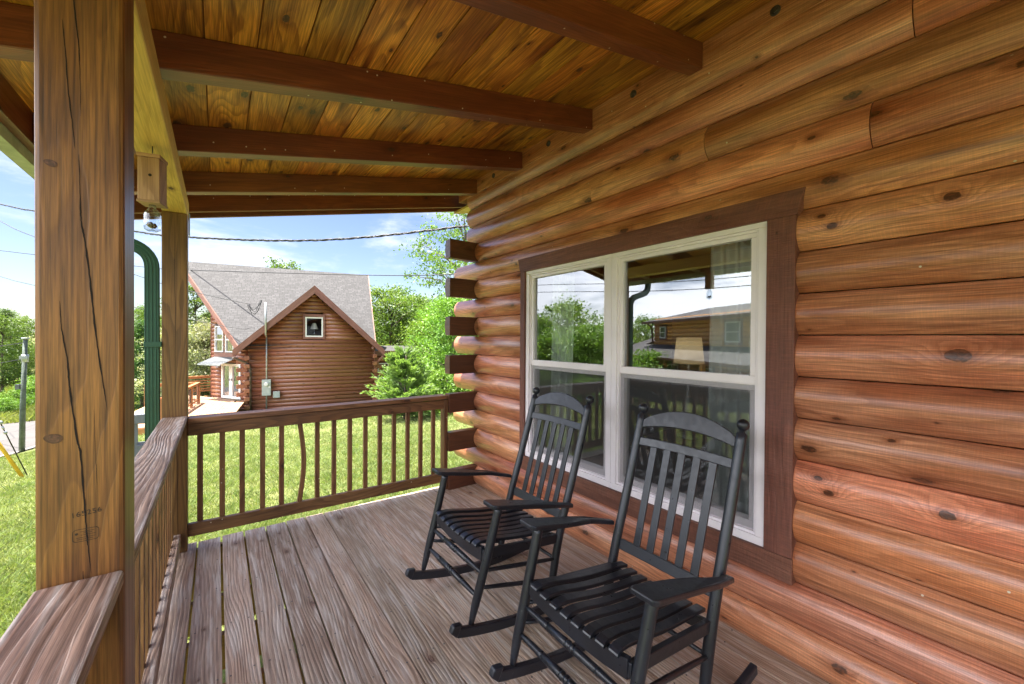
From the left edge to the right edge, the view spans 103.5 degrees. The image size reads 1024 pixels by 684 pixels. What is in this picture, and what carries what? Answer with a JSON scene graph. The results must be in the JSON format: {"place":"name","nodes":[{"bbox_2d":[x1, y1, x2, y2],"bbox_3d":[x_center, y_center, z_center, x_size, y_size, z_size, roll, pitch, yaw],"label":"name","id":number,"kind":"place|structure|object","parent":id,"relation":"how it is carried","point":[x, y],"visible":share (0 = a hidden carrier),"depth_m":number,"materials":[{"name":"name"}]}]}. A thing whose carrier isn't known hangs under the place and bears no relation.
{"place":"outdoors","nodes":[
{"label":"outdoors","id":0,"kind":"place"},
{"bbox_2d":[0,421,34,456],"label":"road","id":1,"kind":"structure","parent":0,"point":[12,429],"depth_m":29.45,"materials":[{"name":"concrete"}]},
{"bbox_2d":[0,381,208,423],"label":"meadow grass","id":2,"kind":"structure","parent":0,"point":[9,416],"depth_m":36.13,"materials":[{"name":"green plant"}]},
{"bbox_2d":[0,250,453,275],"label":"service cable","id":3,"kind":"object","parent":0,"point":[297,273],"visible":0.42,"depth_m":20.38,"materials":[{"name":"black plastic"}]},
{"bbox_2d":[0,203,468,241],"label":"service cable","id":4,"kind":"object","parent":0,"point":[361,237],"visible":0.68,"depth_m":5.58,"materials":[{"name":"black plastic"}]},
{"bbox_2d":[0,333,472,682],"bbox_3d":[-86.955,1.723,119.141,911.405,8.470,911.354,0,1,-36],"label":"ground","id":5,"kind":"structure","parent":0,"point":[223,670],"depth_m":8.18,"materials":[{"name":"green plant"}]},
{"bbox_2d":[0,308,21,344],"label":"tree","id":6,"kind":"object","parent":5,"relation":"on","point":[8,312],"visible":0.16,"depth_m":63.18,"materials":[{"name":"green plant"}]},
{"bbox_2d":[0,442,23,476],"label":"guy wire","id":7,"kind":"object","parent":5,"relation":"attached to","point":[11,461],"visible":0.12,"depth_m":8.12,"materials":[{"name":"yellow plastic"}]},
{"bbox_2d":[0,396,27,412],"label":"shrub","id":8,"kind":"object","parent":5,"relation":"on","point":[11,406],"visible":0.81,"depth_m":37.37,"materials":[{"name":"green plant"}]},
{"bbox_2d":[0,421,27,475],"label":"guy wire","id":9,"kind":"object","parent":5,"relation":"attached to","point":[3,428],"visible":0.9,"depth_m":8.13,"materials":[{"name":"black"}]},
{"bbox_2d":[0,307,33,336],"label":"tree","id":10,"kind":"object","parent":5,"relation":"on","point":[16,316],"visible":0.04,"depth_m":73.52,"materials":[{"name":"green plant"}]},
{"bbox_2d":[0,312,34,396],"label":"tree","id":11,"kind":"object","parent":5,"relation":"on","point":[7,367],"visible":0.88,"depth_m":44.63,"materials":[{"name":"green plant"}]},
{"bbox_2d":[0,316,34,365],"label":"tree","id":12,"kind":"object","parent":5,"relation":"on","point":[27,326],"visible":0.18,"depth_m":58.05,"materials":[{"name":"green plant"}]},
{"bbox_2d":[0,339,34,384],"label":"tree","id":13,"kind":"object","parent":5,"relation":"on","point":[29,368],"visible":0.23,"depth_m":50.12,"materials":[{"name":"green plant"}]},
{"bbox_2d":[0,387,34,403],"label":"shrub","id":14,"kind":"object","parent":5,"relation":"on","point":[13,392],"visible":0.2,"depth_m":41.37,"materials":[{"name":"green plant"}]},
{"bbox_2d":[2,375,34,404],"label":"shrub","id":15,"kind":"object","parent":5,"relation":"on","point":[30,380],"visible":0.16,"depth_m":41.73,"materials":[{"name":"green plant"}]},
{"bbox_2d":[15,338,29,452],"bbox_3d":[-30.119,3.592,24.813,0.562,7.722,0.420,0,1,-36],"label":"utility pole","id":16,"kind":"object","parent":5,"relation":"on","point":[24,358],"visible":0.92,"depth_m":24.78,"materials":[{"name":"metal"}]},
{"bbox_2d":[26,383,34,405],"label":"shrub","id":17,"kind":"object","parent":5,"relation":"on","point":[32,398],"visible":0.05,"depth_m":40.19,"materials":[{"name":"green plant"}]},
{"bbox_2d":[134,413,144,457],"bbox_3d":[-5.642,1.772,5.779,0.900,1.432,0.150,0,1,-36],"label":"metal railing","id":18,"kind":"object","parent":5,"relation":"on","point":[139,418],"visible":0.06,"depth_m":5.88,"materials":[{"name":"grey paint"}]},
{"bbox_2d":[134,341,144,410],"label":"tree","id":19,"kind":"object","parent":5,"relation":"on","point":[137,393],"visible":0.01,"depth_m":32.84,"materials":[{"name":"green plant"}]},
{"bbox_2d":[134,319,161,408],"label":"tree","id":20,"kind":"object","parent":5,"relation":"on","point":[139,331],"visible":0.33,"depth_m":33.52,"materials":[{"name":"green plant"}]},
{"bbox_2d":[134,303,161,360],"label":"tree","id":21,"kind":"object","parent":5,"relation":"on","point":[141,313],"visible":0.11,"depth_m":64.37,"materials":[{"name":"green plant"}]},
{"bbox_2d":[134,325,210,396],"bbox_3d":[-22.919,1.756,27.564,5.440,6.406,5.104,0,1,-40],"label":"tree","id":22,"kind":"object","parent":5,"relation":"on","point":[194,352],"visible":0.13,"depth_m":27.24,"materials":[{"name":"green plant"}]},
{"bbox_2d":[135,282,210,380],"bbox_3d":[-25.101,-0.060,32.311,6.140,10.414,6.847,0,0,16],"label":"tree","id":23,"kind":"object","parent":5,"relation":"on","point":[194,308],"visible":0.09,"depth_m":31.92,"materials":[{"name":"green plant"}]},
{"bbox_2d":[160,317,210,396],"bbox_3d":[-22.628,1.464,29.450,5.423,6.807,5.780,0,0,0],"label":"tree","id":24,"kind":"object","parent":5,"relation":"on","point":[202,328],"visible":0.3,"depth_m":28.68,"materials":[{"name":"green plant"}]},
{"bbox_2d":[134,395,243,434],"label":"driveway","id":25,"kind":"structure","parent":5,"relation":"on","point":[208,405],"depth_m":18.31,"materials":[{"name":"grey concrete"}]},
{"bbox_2d":[144,382,196,405],"bbox_3d":[-16.000,2.447,19.031,2.038,1.009,0.140,0,1,-31],"label":"deck railing","id":26,"kind":"object","parent":25,"relation":"on","point":[160,389],"visible":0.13,"depth_m":18.79,"materials":[{"name":"brown wood"}]},
{"bbox_2d":[160,382,199,419],"bbox_3d":[-13.864,2.478,16.998,0.140,1.009,5.702,0,1,-27],"label":"deck railing","id":27,"kind":"object","parent":25,"relation":"on","point":[191,401],"visible":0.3,"depth_m":18.24,"materials":[{"name":"brown wood"}]},
{"bbox_2d":[188,375,210,391],"bbox_3d":[-17.826,2.409,22.364,0.140,1.009,2.071,1,1,44],"label":"deck railing","id":28,"kind":"object","parent":25,"relation":"on","point":[197,377],"visible":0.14,"depth_m":22.70,"materials":[{"name":"brown wood"}]},
{"bbox_2d":[199,310,210,324],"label":"tree","id":29,"kind":"object","parent":5,"relation":"on","point":[205,312],"visible":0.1,"depth_m":77.00,"materials":[{"name":"green plant"}]},
{"bbox_2d":[263,256,303,269],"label":"tree","id":30,"kind":"object","parent":5,"relation":"on","point":[283,265],"visible":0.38,"depth_m":35.92,"materials":[{"name":"green plant"}]},
{"bbox_2d":[188,261,416,411],"bbox_3d":[-12.538,-0.248,25.983,13.989,8.724,11.834,0,1,-36],"label":"log cabin","id":31,"kind":"object","parent":5,"relation":"on","point":[280,354],"visible":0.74,"depth_m":21.77,"materials":[{"name":"brown wood"}]},
{"bbox_2d":[0,221,250,304],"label":"service cable","id":32,"kind":"object","parent":31,"relation":"attached to","point":[141,276],"visible":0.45,"depth_m":20.57,"materials":[{"name":"black plastic"}]},
{"bbox_2d":[0,276,252,328],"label":"service cable","id":33,"kind":"object","parent":31,"relation":"attached to","point":[143,309],"visible":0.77,"depth_m":20.38,"materials":[{"name":"black plastic"}]},
{"bbox_2d":[215,326,223,351],"bbox_3d":[-15.436,-0.162,21.284,0.700,1.370,0.090,1,1,25],"label":"window","id":34,"kind":"structure","parent":31,"relation":"in","point":[216,339],"depth_m":21.35,"materials":[{"name":"white"}]},
{"bbox_2d":[221,363,230,398],"bbox_3d":[-14.886,2.019,21.018,0.800,1.800,0.130,1,1,25],"label":"door","id":35,"kind":"structure","parent":31,"relation":"in","point":[223,365],"depth_m":21.12,"materials":[{"name":"white"}]},
{"bbox_2d":[225,335,233,351],"bbox_3d":[-14.620,-0.049,20.906,0.680,1.160,0.090,1,1,25],"label":"window","id":36,"kind":"structure","parent":31,"relation":"in","point":[226,339],"depth_m":20.99,"materials":[{"name":"white"}]},
{"bbox_2d":[231,364,241,399],"bbox_3d":[-14.156,2.026,20.679,0.790,1.800,0.130,1,1,25],"label":"door","id":37,"kind":"structure","parent":31,"relation":"in","point":[232,365],"depth_m":20.78,"materials":[{"name":"white wood"}]},
{"bbox_2d":[310,323,317,333],"bbox_3d":[-10.835,-0.519,22.098,0.400,1.029,0.396,0,1,-36],"label":"table lamp","id":38,"kind":"object","parent":31,"relation":"in","point":[314,326],"visible":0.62,"depth_m":21.99,"materials":[{"name":"metal"}]},
{"bbox_2d":[305,317,322,336],"bbox_3d":[-10.575,-0.798,21.559,0.850,1.060,0.110,0,1,-28],"label":"window","id":39,"kind":"structure","parent":31,"relation":"in","point":[321,318],"depth_m":21.54,"materials":[{"name":"white"}]},
{"bbox_2d":[377,363,388,378],"bbox_3d":[-8.334,1.860,26.076,0.690,1.000,0.110,0,1,-28],"label":"window","id":40,"kind":"structure","parent":31,"relation":"in","point":[378,370],"depth_m":25.95,"materials":[{"name":"white"}]},
{"bbox_2d":[374,313,396,345],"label":"tree","id":41,"kind":"object","parent":5,"relation":"on","point":[379,333],"visible":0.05,"depth_m":37.64,"materials":[{"name":"green plant"}]},
{"bbox_2d":[370,280,425,345],"bbox_3d":[-8.626,-0.378,31.744,7.472,9.679,6.972,0,1,-43],"label":"tree","id":42,"kind":"object","parent":5,"relation":"on","point":[386,313],"visible":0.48,"depth_m":30.93,"materials":[{"name":"green plant"}]},
{"bbox_2d":[359,345,441,418],"bbox_3d":[-3.972,1.495,14.550,3.049,2.867,2.832,0,0,12],"label":"cedar bush","id":43,"kind":"object","parent":5,"relation":"on","point":[412,378],"visible":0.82,"depth_m":14.29,"materials":[{"name":"green plant"}]},
{"bbox_2d":[379,292,433,345],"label":"tree","id":44,"kind":"object","parent":5,"relation":"on","point":[419,300],"visible":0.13,"depth_m":33.61,"materials":[{"name":"green plant"}]},
{"bbox_2d":[378,371,440,412],"bbox_3d":[-3.961,2.120,17.055,3.113,2.475,3.938,0,0,11],"label":"shrub","id":45,"kind":"object","parent":5,"relation":"on","point":[388,378],"visible":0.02,"depth_m":16.28,"materials":[{"name":"green plant"}]},
{"bbox_2d":[391,295,449,383],"bbox_3d":[-4.668,0.312,29.558,6.881,7.795,7.226,0,1,-30],"label":"tree","id":46,"kind":"object","parent":5,"relation":"on","point":[422,308],"visible":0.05,"depth_m":29.51,"materials":[{"name":"green plant"}]},
{"bbox_2d":[385,317,469,394],"bbox_3d":[-4.377,1.009,20.596,4.353,4.932,4.571,0,1,-33],"label":"tree","id":47,"kind":"object","parent":5,"relation":"on","point":[411,329],"visible":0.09,"depth_m":20.16,"materials":[{"name":"green plant"}]},
{"bbox_2d":[384,212,475,355],"bbox_3d":[-2.865,-2.377,22.037,8.017,12.011,7.850,1,1,40],"label":"tree","id":48,"kind":"object","parent":5,"relation":"on","point":[454,235],"visible":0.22,"depth_m":21.46,"materials":[{"name":"green plant"}]},
{"bbox_2d":[402,291,473,385],"bbox_3d":[-2.616,0.331,18.340,4.168,5.786,4.467,0,1,-34],"label":"tree","id":49,"kind":"object","parent":5,"relation":"on","point":[442,304],"visible":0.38,"depth_m":17.38,"materials":[{"name":"green plant"}]},
{"bbox_2d":[423,368,455,413],"bbox_3d":[-2.562,2.095,16.735,2.919,2.320,3.691,0,0,-17],"label":"shrub","id":50,"kind":"object","parent":5,"relation":"on","point":[437,391],"visible":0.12,"depth_m":16.11,"materials":[{"name":"green plant"}]},
{"bbox_2d":[419,310,461,370],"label":"tree","id":51,"kind":"object","parent":5,"relation":"on","point":[444,345],"visible":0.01,"depth_m":19.80,"materials":[{"name":"green plant"}]},
{"bbox_2d":[421,364,472,415],"bbox_3d":[-2.013,1.833,15.690,3.502,2.784,4.430,0,1,-33],"label":"shrub","id":52,"kind":"object","parent":5,"relation":"on","point":[451,383],"visible":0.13,"depth_m":15.38,"materials":[{"name":"green plant"}]},
{"bbox_2d":[157,484,829,683],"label":"porch deck","id":53,"kind":"structure","parent":5,"relation":"on","point":[361,607],"depth_m":2.26,"materials":[{"name":"grey"}]},
{"bbox_2d":[0,570,122,683],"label":"porch railing","id":54,"kind":"object","parent":53,"relation":"on","point":[53,635],"visible":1,"depth_m":0.73,"materials":[{"name":"brown wood"}]},
{"bbox_2d":[34,0,134,683],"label":"porch post","id":55,"kind":"object","parent":53,"relation":"on","point":[84,240],"visible":0.99,"depth_m":0.90,"materials":[{"name":"brown wood"}]},
{"bbox_2d":[134,416,186,683],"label":"porch railing","id":56,"kind":"object","parent":53,"relation":"on","point":[157,545],"visible":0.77,"depth_m":1.91,"materials":[{"name":"brown wood"}]},
{"bbox_2d":[162,211,187,552],"bbox_3d":[-2.422,0.295,2.903,0.140,2.420,0.141,0,1,-36],"label":"porch post","id":57,"kind":"object","parent":53,"relation":"on","point":[174,314],"visible":0.85,"depth_m":2.85,"materials":[{"name":"brown wood"}]},
{"bbox_2d":[188,394,447,536],"bbox_3d":[-1.532,1.022,3.562,2.074,0.959,0.138,0,1,-36],"label":"porch railing","id":58,"kind":"object","parent":53,"relation":"on","point":[221,424],"visible":0.97,"depth_m":3.43,"materials":[{"name":"brown wood"}]},
{"bbox_2d":[405,387,593,638],"bbox_3d":[-0.036,0.926,2.466,1.051,1.192,0.724,0,1,-36],"label":"rocking chair","id":59,"kind":"object","parent":53,"relation":"on","point":[470,531],"visible":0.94,"depth_m":2.43,"materials":[{"name":"black paint"}]},
{"bbox_2d":[489,403,757,683],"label":"rocking chair","id":60,"kind":"object","parent":53,"relation":"on","point":[646,614],"visible":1,"depth_m":1.74,"materials":[{"name":"black paint"}]},
{"bbox_2d":[0,0,1023,683],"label":"log cabin","id":61,"kind":"object","parent":5,"relation":"on","point":[852,170],"visible":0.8,"depth_m":1.90,"materials":[{"name":"brown wood"}]},
{"bbox_2d":[136,146,167,231],"bbox_3d":[-1.659,-0.707,1.862,0.086,0.393,0.090,0,1,-22],"label":"bee trap","id":62,"kind":"object","parent":61,"relation":"hanging from","point":[152,180],"visible":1,"depth_m":1.83,"materials":[{"name":"brown wood"}]},
{"bbox_2d":[550,272,574,455],"bbox_3d":[0.422,0.340,3.400,0.046,2.240,0.268,0,1,-36],"label":"curtain","id":63,"kind":"object","parent":61,"relation":"hanging from","point":[563,318],"visible":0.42,"depth_m":3.39,"materials":[{"name":"fabric"}]},
{"bbox_2d":[525,254,612,487],"bbox_3d":[0.444,0.189,3.202,0.107,1.636,0.955,0,1,-36],"label":"window","id":64,"kind":"structure","parent":61,"relation":"in","point":[593,472],"depth_m":3.10,"materials":[{"name":"white plastic"}]},
{"bbox_2d":[643,428,706,499],"bbox_3d":[1.523,1.176,3.510,0.500,0.697,0.550,0,1,-36],"label":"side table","id":65,"kind":"object","parent":61,"relation":"in","point":[681,441],"visible":0.1,"depth_m":3.43,"materials":[{"name":"brown wood"}]},
{"bbox_2d":[673,337,704,439],"bbox_3d":[1.531,0.393,3.500,0.248,0.865,0.250,0,1,-36],"label":"table lamp","id":66,"kind":"object","parent":65,"relation":"on","point":[688,351],"visible":0.61,"depth_m":3.42,"materials":[{"name":"fabric"}]},
{"bbox_2d":[610,221,766,546],"bbox_3d":[1.013,0.199,2.422,0.107,1.636,0.972,0,1,-36],"label":"window","id":67,"kind":"structure","parent":61,"relation":"in","point":[750,527],"depth_m":2.29,"materials":[{"name":"white plastic"}]},
{"bbox_2d":[706,240,751,514],"bbox_3d":[1.248,0.354,2.268,0.048,2.240,0.325,0,1,-36],"label":"curtain","id":68,"kind":"object","parent":61,"relation":"hanging from","point":[730,317],"visible":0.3,"depth_m":2.28,"materials":[{"name":"fabric"}]},
{"bbox_2d":[0,151,474,331],"label":"sky","id":69,"kind":"structure","parent":0,"point":[364,256],"materials":[{"name":"blue"}]}
]}

